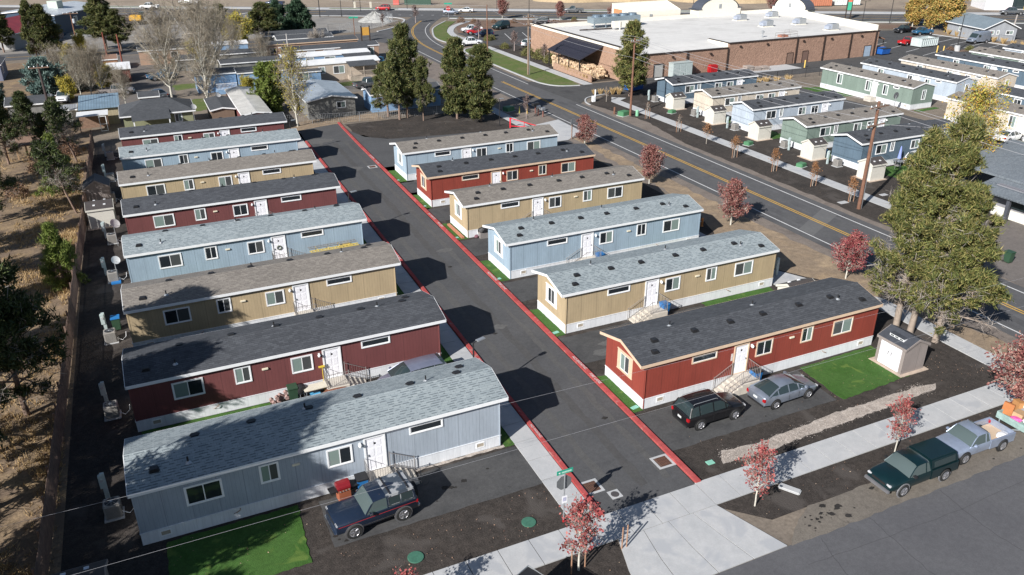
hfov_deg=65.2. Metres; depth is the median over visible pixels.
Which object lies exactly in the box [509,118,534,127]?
swing gate
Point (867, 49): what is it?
door
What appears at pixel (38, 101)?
house
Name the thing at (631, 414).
red kerb
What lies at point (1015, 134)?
sedan car
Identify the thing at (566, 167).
window
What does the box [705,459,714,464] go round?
valve box lid
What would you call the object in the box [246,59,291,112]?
green tree
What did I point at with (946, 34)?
planting bed
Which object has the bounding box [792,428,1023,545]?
street shoulder
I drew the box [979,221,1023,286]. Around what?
office forecourt
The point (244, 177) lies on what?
door
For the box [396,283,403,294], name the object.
lawn
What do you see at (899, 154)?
patio umbrella
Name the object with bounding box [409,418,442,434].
window
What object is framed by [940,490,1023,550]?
tar seam
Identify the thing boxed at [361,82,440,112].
house
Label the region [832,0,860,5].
roll off container
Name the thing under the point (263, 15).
pine tree
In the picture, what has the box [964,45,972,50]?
shrub
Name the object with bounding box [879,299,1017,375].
pavement
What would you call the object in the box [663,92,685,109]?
garden shed
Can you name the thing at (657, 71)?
door
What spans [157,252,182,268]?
window
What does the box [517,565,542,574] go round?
box trailer
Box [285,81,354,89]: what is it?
patchy lawn
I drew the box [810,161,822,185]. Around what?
sapling
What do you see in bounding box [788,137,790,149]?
meter pedestal
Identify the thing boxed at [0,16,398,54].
grey gravel lot
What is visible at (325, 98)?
house
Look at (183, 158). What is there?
window
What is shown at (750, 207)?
edge line
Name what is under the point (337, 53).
mobile home
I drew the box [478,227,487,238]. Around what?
covered grill
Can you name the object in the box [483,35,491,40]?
shrub
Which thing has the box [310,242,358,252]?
ladder
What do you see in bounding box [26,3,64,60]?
pine tree
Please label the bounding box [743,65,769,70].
pallet stack
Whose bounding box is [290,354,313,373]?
window
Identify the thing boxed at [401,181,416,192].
driveway
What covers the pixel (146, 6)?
pickup truck
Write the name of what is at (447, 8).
stop sign
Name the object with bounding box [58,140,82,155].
shrub
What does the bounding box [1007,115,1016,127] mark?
window
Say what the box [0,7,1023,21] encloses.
highway
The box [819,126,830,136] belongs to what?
window
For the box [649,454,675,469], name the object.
drain grate
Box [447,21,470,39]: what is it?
pavement
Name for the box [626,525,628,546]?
tree stake
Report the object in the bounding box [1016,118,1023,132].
door
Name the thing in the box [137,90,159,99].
garden shed
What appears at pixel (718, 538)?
driveway apron
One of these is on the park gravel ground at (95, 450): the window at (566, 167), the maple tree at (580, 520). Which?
the maple tree at (580, 520)
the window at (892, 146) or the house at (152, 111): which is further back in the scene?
the house at (152, 111)
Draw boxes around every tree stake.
[571,548,572,573]
[621,527,623,548]
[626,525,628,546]
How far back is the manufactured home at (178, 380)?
48.01 m
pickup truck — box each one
[55,90,73,102]
[63,32,91,37]
[98,83,134,94]
[139,2,160,9]
[145,69,176,80]
[265,0,284,5]
[352,76,373,89]
[461,24,482,32]
[462,36,482,46]
[466,26,481,34]
[564,5,583,12]
[864,437,958,497]
[893,25,915,33]
[897,36,911,45]
[911,27,933,35]
[936,417,1015,464]
[999,7,1023,14]
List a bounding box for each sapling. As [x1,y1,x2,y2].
[410,5,418,22]
[474,19,482,38]
[510,31,520,50]
[522,94,529,118]
[539,43,548,57]
[702,123,711,143]
[729,134,741,157]
[768,148,781,170]
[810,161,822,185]
[846,176,860,201]
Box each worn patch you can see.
[305,139,334,144]
[342,167,362,171]
[436,248,452,252]
[490,324,507,328]
[593,348,605,355]
[598,340,606,344]
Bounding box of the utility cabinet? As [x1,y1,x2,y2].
[668,60,692,76]
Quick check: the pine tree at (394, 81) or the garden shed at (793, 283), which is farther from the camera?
the pine tree at (394, 81)
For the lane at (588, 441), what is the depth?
54.17 m
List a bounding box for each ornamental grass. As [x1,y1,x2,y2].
[610,87,617,94]
[762,76,770,81]
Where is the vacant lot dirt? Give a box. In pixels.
[0,0,978,8]
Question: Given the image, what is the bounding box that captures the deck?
[6,135,39,160]
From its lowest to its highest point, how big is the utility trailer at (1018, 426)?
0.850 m
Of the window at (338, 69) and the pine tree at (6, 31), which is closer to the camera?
the window at (338, 69)
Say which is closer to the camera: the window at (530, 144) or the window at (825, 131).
the window at (530, 144)
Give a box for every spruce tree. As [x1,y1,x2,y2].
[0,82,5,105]
[18,55,65,96]
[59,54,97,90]
[269,0,285,29]
[280,0,315,29]
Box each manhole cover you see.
[407,551,423,563]
[521,517,535,527]
[607,489,622,498]
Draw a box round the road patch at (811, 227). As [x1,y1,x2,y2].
[799,209,836,234]
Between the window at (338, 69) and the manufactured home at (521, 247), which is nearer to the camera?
the manufactured home at (521, 247)
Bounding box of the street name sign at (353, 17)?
[349,16,357,34]
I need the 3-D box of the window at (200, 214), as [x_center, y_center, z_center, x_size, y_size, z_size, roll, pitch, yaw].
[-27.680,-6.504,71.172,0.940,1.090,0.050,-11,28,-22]
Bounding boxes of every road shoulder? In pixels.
[378,43,1023,347]
[581,103,1019,285]
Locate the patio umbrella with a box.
[897,146,901,162]
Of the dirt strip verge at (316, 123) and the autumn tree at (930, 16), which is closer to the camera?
the dirt strip verge at (316, 123)
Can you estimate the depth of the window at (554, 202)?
74.19 m
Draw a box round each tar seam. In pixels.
[808,481,1022,564]
[870,518,934,574]
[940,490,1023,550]
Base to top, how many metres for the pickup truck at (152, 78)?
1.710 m
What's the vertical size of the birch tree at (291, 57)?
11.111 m
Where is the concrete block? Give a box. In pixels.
[778,483,801,494]
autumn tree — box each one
[903,0,926,26]
[919,0,944,28]
[936,0,970,31]
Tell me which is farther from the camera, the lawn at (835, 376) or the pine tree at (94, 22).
the pine tree at (94, 22)
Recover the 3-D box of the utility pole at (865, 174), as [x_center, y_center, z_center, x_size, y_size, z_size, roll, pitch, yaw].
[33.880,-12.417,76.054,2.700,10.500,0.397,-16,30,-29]
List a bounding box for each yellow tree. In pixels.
[55,73,77,100]
[57,41,72,58]
[69,31,86,55]
[92,62,114,87]
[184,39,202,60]
[219,9,252,41]
[239,75,256,88]
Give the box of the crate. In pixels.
[111,280,120,284]
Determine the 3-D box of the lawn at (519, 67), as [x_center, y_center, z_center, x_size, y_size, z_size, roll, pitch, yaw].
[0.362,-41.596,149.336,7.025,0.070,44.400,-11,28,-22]
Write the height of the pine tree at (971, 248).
11.492 m
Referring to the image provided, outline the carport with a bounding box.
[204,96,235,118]
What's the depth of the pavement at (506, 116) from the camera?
112.13 m
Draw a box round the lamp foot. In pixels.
[954,45,959,50]
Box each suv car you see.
[324,470,419,539]
[375,4,390,10]
[443,8,458,14]
[475,28,493,36]
[492,19,509,29]
[521,38,530,46]
[532,17,549,23]
[671,388,745,430]
[904,149,915,163]
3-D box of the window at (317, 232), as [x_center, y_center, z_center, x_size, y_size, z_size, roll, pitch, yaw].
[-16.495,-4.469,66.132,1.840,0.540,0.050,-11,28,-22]
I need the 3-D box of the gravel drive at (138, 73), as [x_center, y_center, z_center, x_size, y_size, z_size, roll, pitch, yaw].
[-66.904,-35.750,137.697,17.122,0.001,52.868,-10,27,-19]
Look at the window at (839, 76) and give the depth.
126.17 m
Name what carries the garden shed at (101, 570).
on the park gravel ground at (95, 450)
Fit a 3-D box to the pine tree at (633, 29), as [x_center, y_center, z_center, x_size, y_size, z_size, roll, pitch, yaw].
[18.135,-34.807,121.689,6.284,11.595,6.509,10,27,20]
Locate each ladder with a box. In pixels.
[308,239,356,249]
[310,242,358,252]
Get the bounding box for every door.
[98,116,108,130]
[220,130,228,135]
[229,149,238,157]
[239,173,249,183]
[255,200,266,215]
[272,236,285,258]
[293,284,309,310]
[323,348,341,377]
[365,435,385,469]
[463,149,470,157]
[492,171,499,183]
[533,198,541,215]
[582,233,592,256]
[645,280,657,305]
[653,63,663,76]
[733,344,747,373]
[786,52,793,63]
[801,50,808,62]
[822,103,827,111]
[862,45,871,56]
[871,82,876,95]
[877,340,901,371]
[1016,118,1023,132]
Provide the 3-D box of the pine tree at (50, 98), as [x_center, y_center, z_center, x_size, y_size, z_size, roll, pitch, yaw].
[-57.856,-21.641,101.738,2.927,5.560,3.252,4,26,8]
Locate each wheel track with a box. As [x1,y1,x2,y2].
[319,144,619,491]
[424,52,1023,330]
[432,52,1023,320]
[440,51,1023,307]
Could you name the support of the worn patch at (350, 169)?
on the lane at (588, 441)
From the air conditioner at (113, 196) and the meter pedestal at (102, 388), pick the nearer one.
the meter pedestal at (102, 388)
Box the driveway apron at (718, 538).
[618,505,786,574]
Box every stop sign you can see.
[444,3,451,19]
[557,467,572,521]
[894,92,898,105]
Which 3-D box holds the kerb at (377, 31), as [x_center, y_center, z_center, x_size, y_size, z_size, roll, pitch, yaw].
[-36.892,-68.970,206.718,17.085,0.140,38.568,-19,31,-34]
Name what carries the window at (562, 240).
in the manufactured home at (521, 247)
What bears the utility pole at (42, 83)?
on the dry grass field
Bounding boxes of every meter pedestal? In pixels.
[97,472,109,498]
[98,381,108,401]
[99,312,107,328]
[100,221,106,237]
[100,257,106,274]
[101,143,105,156]
[101,164,105,176]
[774,257,779,274]
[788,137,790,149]
[826,150,829,163]
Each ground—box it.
[5,6,1023,573]
[61,124,1014,574]
[589,78,1010,225]
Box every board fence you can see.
[31,130,93,574]
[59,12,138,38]
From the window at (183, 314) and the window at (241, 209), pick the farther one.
the window at (241, 209)
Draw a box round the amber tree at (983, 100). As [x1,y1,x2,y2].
[940,76,1017,180]
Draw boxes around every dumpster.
[624,84,642,90]
[876,46,890,53]
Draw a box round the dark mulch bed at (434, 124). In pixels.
[344,109,514,138]
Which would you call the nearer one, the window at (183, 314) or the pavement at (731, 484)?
the pavement at (731, 484)
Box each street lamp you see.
[472,337,485,357]
[499,98,503,125]
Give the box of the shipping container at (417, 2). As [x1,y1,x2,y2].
[393,0,430,4]
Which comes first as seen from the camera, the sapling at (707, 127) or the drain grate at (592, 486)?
the drain grate at (592, 486)
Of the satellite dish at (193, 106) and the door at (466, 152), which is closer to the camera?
the door at (466, 152)
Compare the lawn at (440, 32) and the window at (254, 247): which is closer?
the window at (254, 247)
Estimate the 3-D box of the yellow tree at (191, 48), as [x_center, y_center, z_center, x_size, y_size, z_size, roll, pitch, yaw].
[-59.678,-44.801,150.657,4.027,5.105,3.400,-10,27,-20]
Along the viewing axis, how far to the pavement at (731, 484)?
44.25 m
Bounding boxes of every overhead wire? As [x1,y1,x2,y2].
[1,278,1021,526]
[74,306,1022,574]
[633,41,869,106]
[635,36,879,98]
[637,54,885,121]
[638,59,871,127]
[640,40,886,103]
[872,107,1022,154]
[883,99,1023,141]
[890,104,1021,144]
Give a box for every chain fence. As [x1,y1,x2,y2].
[286,104,443,123]
[328,11,392,32]
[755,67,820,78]
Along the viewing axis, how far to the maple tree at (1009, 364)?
46.07 m
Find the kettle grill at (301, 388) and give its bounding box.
[297,384,305,397]
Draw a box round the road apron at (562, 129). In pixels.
[532,120,578,140]
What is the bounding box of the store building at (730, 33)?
[531,0,884,80]
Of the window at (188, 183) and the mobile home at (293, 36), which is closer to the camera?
the window at (188, 183)
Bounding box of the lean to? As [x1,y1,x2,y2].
[76,109,109,132]
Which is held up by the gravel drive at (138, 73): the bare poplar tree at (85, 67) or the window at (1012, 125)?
the bare poplar tree at (85, 67)
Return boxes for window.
[142,138,158,143]
[144,158,162,167]
[146,184,165,195]
[153,213,175,227]
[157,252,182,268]
[163,306,191,324]
[171,377,205,399]
[173,134,182,140]
[174,113,182,121]
[178,154,188,163]
[183,179,194,190]
[183,478,224,506]
[194,208,206,220]
[203,132,214,137]
[204,246,217,259]
[210,151,223,159]
[216,297,231,313]
[218,175,232,185]
[232,203,248,216]
[233,365,252,384]
[240,126,256,132]
[247,240,264,254]
[251,144,267,150]
[258,461,280,484]
[262,167,280,174]
[265,289,285,306]
[269,48,276,53]
[281,194,301,202]
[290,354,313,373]
[297,73,308,80]
[301,229,323,237]
[318,67,325,73]
[326,275,351,285]
[326,444,353,468]
[333,65,344,73]
[336,101,345,107]
[361,335,389,348]
[367,47,373,54]
[398,151,401,164]
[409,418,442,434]
[421,174,424,188]
[435,150,450,156]
[455,201,459,216]
[462,173,478,180]
[476,147,486,155]
[495,237,500,255]
[501,200,519,208]
[506,142,513,151]
[506,169,517,180]
[527,140,539,149]
[538,164,546,174]
[547,236,567,245]
[547,285,554,306]
[549,196,561,208]
[561,161,575,172]
[583,189,591,201]
[599,230,612,244]
[607,186,622,198]
[607,284,629,295]
[619,350,629,376]
[636,222,646,235]
[662,218,679,232]
[665,275,680,291]
[685,85,694,92]
[692,350,717,363]
[705,266,716,281]
[724,97,734,105]
[727,81,733,85]
[734,260,753,276]
[755,338,773,356]
[766,110,776,118]
[768,93,775,97]
[779,108,783,116]
[798,106,806,114]
[800,325,813,342]
[810,105,818,113]
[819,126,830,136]
[831,316,853,336]
[833,124,838,133]
[836,73,842,83]
[853,122,861,130]
[865,80,871,90]
[875,143,887,154]
[882,84,888,94]
[890,141,895,150]
[910,139,919,148]
[921,89,926,99]
[1005,31,1013,34]
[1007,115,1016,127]
[1010,201,1023,212]
[1013,98,1021,103]
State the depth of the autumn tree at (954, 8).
181.62 m
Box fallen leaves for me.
[177,119,992,573]
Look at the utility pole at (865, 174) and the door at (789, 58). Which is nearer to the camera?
the utility pole at (865, 174)
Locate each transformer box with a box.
[502,105,515,112]
[616,110,628,116]
[668,109,675,113]
[743,140,753,145]
[795,162,806,168]
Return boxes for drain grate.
[580,478,604,494]
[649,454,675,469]
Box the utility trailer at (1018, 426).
[996,409,1023,432]
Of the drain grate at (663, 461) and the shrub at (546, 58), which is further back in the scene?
the shrub at (546, 58)
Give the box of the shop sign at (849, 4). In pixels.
[845,0,853,18]
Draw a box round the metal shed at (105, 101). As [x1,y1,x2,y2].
[78,92,120,123]
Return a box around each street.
[715,455,1023,574]
[918,23,1023,39]
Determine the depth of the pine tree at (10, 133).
91.20 m
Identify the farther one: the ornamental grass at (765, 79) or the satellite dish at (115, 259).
the ornamental grass at (765, 79)
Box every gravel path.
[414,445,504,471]
[721,383,935,463]
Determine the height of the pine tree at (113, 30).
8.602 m
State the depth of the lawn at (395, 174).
88.35 m
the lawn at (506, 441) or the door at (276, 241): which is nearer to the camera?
the lawn at (506, 441)
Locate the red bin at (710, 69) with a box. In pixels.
[707,64,717,72]
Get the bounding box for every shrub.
[1,181,32,198]
[24,156,40,172]
[54,134,69,146]
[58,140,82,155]
[269,390,288,403]
[307,26,326,38]
[456,16,465,22]
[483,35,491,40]
[500,42,508,48]
[520,48,533,55]
[531,47,547,59]
[542,52,555,63]
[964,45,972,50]
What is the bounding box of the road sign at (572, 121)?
[571,119,573,138]
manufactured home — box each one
[117,149,316,198]
[118,112,286,146]
[118,128,300,170]
[121,172,340,233]
[121,202,366,282]
[121,241,400,346]
[121,291,445,431]
[123,357,508,545]
[389,124,558,180]
[411,143,595,206]
[444,165,644,237]
[482,193,703,278]
[532,229,779,333]
[600,277,882,408]
[655,69,758,103]
[691,79,801,116]
[730,90,845,131]
[779,104,903,149]
[820,62,936,109]
[830,119,952,169]
[860,58,978,101]
[899,54,1018,90]
[935,50,1023,88]
[944,91,1023,140]
[969,46,1023,62]
[992,85,1023,104]
[1003,43,1023,52]
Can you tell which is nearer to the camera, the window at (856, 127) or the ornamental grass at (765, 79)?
the window at (856, 127)
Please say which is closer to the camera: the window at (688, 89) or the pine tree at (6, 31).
the window at (688, 89)
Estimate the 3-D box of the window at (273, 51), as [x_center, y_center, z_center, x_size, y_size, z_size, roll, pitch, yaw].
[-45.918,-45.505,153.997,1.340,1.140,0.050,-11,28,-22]
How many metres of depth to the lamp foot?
160.59 m
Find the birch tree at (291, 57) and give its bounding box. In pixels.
[269,42,316,125]
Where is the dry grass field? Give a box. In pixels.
[0,60,94,574]
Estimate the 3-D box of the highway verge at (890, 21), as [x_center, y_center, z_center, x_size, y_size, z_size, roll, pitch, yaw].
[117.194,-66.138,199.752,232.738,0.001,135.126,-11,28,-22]
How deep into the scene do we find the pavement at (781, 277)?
63.90 m
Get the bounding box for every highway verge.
[329,8,392,8]
[451,17,1023,22]
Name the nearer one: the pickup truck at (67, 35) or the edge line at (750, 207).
the edge line at (750, 207)
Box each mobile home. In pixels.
[136,44,186,64]
[194,67,236,93]
[199,39,247,60]
[207,47,266,67]
[218,55,279,67]
[224,86,271,115]
[234,64,288,89]
[258,35,358,56]
[260,28,327,41]
[272,32,333,40]
[278,40,378,55]
[278,48,371,63]
[284,55,379,80]
[288,68,321,81]
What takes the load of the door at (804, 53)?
in the store building at (730, 33)
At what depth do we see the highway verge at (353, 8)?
229.56 m
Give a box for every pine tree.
[0,10,15,52]
[0,93,23,164]
[0,158,20,215]
[0,254,70,415]
[0,383,14,412]
[0,414,13,449]
[9,90,36,147]
[17,0,44,55]
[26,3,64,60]
[26,137,86,213]
[30,132,80,197]
[31,113,57,140]
[37,221,91,292]
[40,99,83,161]
[45,96,70,132]
[74,0,114,49]
[100,8,135,50]
[205,3,227,32]
[246,1,281,35]
[368,60,400,116]
[379,39,415,119]
[382,21,432,117]
[411,56,435,120]
[438,35,470,118]
[456,43,498,120]
[611,19,652,95]
[862,124,958,326]
[869,110,989,333]
[900,180,1015,342]
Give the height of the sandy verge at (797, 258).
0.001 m
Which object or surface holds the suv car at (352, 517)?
on the driveway at (508, 472)
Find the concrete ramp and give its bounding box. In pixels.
[733,64,799,72]
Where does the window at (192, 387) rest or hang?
in the manufactured home at (178, 380)
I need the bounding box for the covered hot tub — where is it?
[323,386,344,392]
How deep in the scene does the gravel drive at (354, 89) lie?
131.76 m
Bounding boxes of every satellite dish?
[110,219,119,245]
[111,256,119,268]
[191,104,196,119]
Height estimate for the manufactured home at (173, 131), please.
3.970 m
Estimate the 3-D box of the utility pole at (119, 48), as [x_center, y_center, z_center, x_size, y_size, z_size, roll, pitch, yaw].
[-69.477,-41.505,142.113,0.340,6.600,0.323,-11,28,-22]
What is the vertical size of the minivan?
1.675 m
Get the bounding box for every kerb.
[305,141,602,515]
[312,15,404,31]
[337,122,700,482]
[432,21,446,42]
[463,47,579,85]
[584,93,604,104]
[926,33,1006,45]
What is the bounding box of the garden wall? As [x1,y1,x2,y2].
[553,62,591,82]
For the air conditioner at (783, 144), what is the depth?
97.60 m
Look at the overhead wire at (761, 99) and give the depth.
87.09 m
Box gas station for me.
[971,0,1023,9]
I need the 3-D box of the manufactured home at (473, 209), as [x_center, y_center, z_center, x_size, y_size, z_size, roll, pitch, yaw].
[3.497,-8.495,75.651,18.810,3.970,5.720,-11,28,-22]
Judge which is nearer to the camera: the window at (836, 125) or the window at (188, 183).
the window at (188, 183)
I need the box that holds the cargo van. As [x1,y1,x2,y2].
[966,30,991,43]
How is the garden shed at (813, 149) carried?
on the park gravel ground at (830, 194)
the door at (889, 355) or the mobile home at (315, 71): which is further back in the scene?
the mobile home at (315, 71)
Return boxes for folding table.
[304,381,328,396]
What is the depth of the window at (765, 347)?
49.80 m
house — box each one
[0,15,27,49]
[0,56,7,80]
[4,94,52,118]
[118,97,195,126]
[292,79,356,119]
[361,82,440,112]
[945,12,1021,41]
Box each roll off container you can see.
[811,0,831,5]
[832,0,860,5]
[910,36,938,46]
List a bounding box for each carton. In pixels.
[1002,401,1015,415]
[1011,409,1023,419]
[1012,399,1023,409]
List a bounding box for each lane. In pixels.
[299,124,693,513]
[799,88,1003,150]
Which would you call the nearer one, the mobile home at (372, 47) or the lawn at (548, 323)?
the lawn at (548, 323)
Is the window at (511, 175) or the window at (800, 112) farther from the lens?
the window at (800, 112)
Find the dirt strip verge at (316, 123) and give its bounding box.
[284,113,383,130]
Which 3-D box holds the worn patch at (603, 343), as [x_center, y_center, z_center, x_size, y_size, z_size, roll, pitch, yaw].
[6.393,3.790,54.517,1.129,0.001,0.666,-22,33,-38]
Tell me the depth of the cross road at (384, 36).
167.51 m
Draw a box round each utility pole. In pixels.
[28,64,48,100]
[65,12,77,35]
[116,34,122,61]
[486,5,487,49]
[523,14,534,74]
[629,38,639,115]
[857,101,888,208]
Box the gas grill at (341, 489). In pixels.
[327,478,357,500]
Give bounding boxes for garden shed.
[52,559,108,574]
[60,104,78,121]
[82,173,114,203]
[84,198,119,230]
[102,54,117,62]
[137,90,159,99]
[173,54,194,70]
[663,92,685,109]
[702,105,726,124]
[746,119,772,141]
[776,278,814,289]
[798,137,827,161]
[854,156,887,182]
[868,324,930,377]
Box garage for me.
[105,61,131,83]
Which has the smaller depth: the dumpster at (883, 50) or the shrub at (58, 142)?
the shrub at (58, 142)
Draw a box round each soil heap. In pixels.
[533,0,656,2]
[669,0,769,3]
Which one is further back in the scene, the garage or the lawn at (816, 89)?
the garage
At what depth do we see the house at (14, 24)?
167.95 m
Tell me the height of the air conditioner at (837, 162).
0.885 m
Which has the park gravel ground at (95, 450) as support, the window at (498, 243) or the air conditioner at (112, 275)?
the air conditioner at (112, 275)
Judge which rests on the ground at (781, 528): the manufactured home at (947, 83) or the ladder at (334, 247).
the manufactured home at (947, 83)
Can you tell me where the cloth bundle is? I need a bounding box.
[1010,416,1022,422]
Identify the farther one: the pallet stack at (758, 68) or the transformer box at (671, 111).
the pallet stack at (758, 68)
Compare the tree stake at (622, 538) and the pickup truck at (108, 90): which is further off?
the pickup truck at (108, 90)
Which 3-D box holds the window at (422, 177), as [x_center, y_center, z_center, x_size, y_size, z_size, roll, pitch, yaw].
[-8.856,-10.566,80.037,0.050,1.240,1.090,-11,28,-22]
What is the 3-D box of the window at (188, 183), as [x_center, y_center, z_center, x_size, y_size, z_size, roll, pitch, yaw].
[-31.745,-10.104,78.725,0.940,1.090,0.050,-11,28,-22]
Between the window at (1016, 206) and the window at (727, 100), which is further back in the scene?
the window at (727, 100)
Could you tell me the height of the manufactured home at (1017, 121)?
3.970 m
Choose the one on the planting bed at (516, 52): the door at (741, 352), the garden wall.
the garden wall
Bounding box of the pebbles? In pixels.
[717,384,935,463]
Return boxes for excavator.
[129,7,168,24]
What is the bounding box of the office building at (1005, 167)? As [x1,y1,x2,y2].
[974,139,1023,224]
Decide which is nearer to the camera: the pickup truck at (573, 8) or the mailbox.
the mailbox
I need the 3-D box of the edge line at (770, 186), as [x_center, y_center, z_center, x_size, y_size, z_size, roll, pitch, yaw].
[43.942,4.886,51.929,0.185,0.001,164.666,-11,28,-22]
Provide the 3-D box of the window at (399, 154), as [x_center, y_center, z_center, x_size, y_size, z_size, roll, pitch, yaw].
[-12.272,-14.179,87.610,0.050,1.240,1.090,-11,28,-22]
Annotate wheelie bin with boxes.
[110,314,121,329]
[286,382,298,399]
[354,471,368,489]
[596,251,605,256]
[659,300,670,314]
[749,366,763,379]
[1002,249,1016,262]
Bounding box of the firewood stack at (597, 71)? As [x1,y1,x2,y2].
[551,54,607,79]
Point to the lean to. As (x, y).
(95, 118)
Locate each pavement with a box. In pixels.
[0,5,1023,14]
[297,138,594,518]
[425,484,715,574]
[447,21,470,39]
[449,18,1023,23]
[488,46,591,84]
[492,107,529,125]
[611,97,624,100]
[611,100,890,208]
[695,375,1020,504]
[699,232,779,286]
[772,270,882,299]
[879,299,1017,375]
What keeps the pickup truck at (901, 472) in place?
on the street shoulder at (864, 500)
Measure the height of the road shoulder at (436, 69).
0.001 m
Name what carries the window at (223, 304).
in the manufactured home at (173, 307)
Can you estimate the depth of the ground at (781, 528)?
116.89 m
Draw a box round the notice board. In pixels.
[360,25,370,40]
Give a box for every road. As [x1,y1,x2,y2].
[0,28,393,60]
[405,17,1023,339]
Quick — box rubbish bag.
[996,431,1007,437]
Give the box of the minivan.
[378,353,446,379]
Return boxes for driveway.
[319,446,542,546]
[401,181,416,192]
[427,206,449,221]
[459,238,487,255]
[502,276,537,301]
[525,30,1004,102]
[559,306,702,363]
[637,371,835,450]
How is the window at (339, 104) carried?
in the house at (325, 98)
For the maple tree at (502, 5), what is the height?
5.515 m
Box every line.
[417,50,1022,334]
[503,81,1023,311]
[503,82,1023,313]
[510,15,1008,19]
[576,104,1022,292]
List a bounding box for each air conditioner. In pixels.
[103,328,125,345]
[103,400,129,421]
[103,496,133,522]
[106,151,114,159]
[106,172,117,181]
[106,232,119,244]
[107,269,126,283]
[111,191,121,201]
[651,95,660,101]
[691,109,700,115]
[730,123,741,130]
[779,140,791,148]
[831,158,844,167]
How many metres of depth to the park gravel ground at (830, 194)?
93.50 m
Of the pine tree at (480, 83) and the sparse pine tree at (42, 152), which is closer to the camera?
the sparse pine tree at (42, 152)
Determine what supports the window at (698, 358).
in the manufactured home at (697, 335)
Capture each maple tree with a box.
[392,565,417,574]
[497,0,508,17]
[555,1,565,16]
[558,492,609,570]
[575,114,597,142]
[639,143,666,184]
[717,177,752,224]
[735,439,776,505]
[767,0,776,8]
[829,227,874,278]
[885,394,920,451]
[984,331,1023,402]
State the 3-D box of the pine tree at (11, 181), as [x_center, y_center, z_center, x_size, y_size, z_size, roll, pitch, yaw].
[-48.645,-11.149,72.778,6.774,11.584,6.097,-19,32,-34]
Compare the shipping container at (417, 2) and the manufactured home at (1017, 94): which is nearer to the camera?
the manufactured home at (1017, 94)
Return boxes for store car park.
[458,26,530,47]
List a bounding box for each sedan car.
[151,88,167,97]
[458,7,473,12]
[746,371,817,409]
[993,129,1023,141]
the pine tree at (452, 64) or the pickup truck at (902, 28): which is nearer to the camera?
the pine tree at (452, 64)
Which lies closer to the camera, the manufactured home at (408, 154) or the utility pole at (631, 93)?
the manufactured home at (408, 154)
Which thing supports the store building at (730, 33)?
on the ground at (781, 528)
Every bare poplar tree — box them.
[36,39,63,66]
[53,40,91,95]
[69,44,97,94]
[73,34,111,89]
[107,0,191,96]
[108,59,134,103]
[161,0,240,98]
[180,0,245,67]
[217,16,245,49]
[244,28,274,56]
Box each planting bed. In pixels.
[456,20,916,32]
[490,45,615,81]
[932,30,1010,44]
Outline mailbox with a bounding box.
[531,102,539,112]
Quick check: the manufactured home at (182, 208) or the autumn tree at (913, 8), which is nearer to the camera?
the manufactured home at (182, 208)
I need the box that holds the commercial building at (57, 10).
[1,0,103,35]
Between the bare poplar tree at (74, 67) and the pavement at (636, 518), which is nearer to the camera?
the pavement at (636, 518)
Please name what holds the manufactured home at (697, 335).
on the park gravel ground at (95, 450)
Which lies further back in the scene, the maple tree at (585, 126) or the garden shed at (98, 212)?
the maple tree at (585, 126)
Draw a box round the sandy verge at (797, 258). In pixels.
[574,138,1020,358]
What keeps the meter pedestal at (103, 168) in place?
on the park gravel ground at (95, 450)
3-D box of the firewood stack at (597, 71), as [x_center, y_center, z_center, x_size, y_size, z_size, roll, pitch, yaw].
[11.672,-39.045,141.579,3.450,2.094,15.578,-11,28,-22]
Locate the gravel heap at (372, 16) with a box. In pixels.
[358,11,390,22]
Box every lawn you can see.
[142,402,270,434]
[166,504,311,574]
[172,83,195,89]
[192,98,206,111]
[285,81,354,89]
[388,170,406,181]
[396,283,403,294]
[413,195,431,207]
[433,21,463,40]
[440,344,452,362]
[442,223,468,239]
[465,47,578,84]
[480,260,510,281]
[500,425,514,446]
[529,309,565,336]
[597,375,642,412]
[702,287,773,305]
[770,131,780,138]
[800,345,909,398]
[804,87,851,95]
[884,164,907,177]
[914,107,938,111]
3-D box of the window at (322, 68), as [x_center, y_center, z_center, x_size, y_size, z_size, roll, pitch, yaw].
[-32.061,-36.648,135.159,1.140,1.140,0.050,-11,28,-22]
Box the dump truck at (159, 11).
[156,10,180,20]
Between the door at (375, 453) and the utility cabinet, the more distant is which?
the utility cabinet
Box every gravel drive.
[60,55,175,111]
[344,54,442,91]

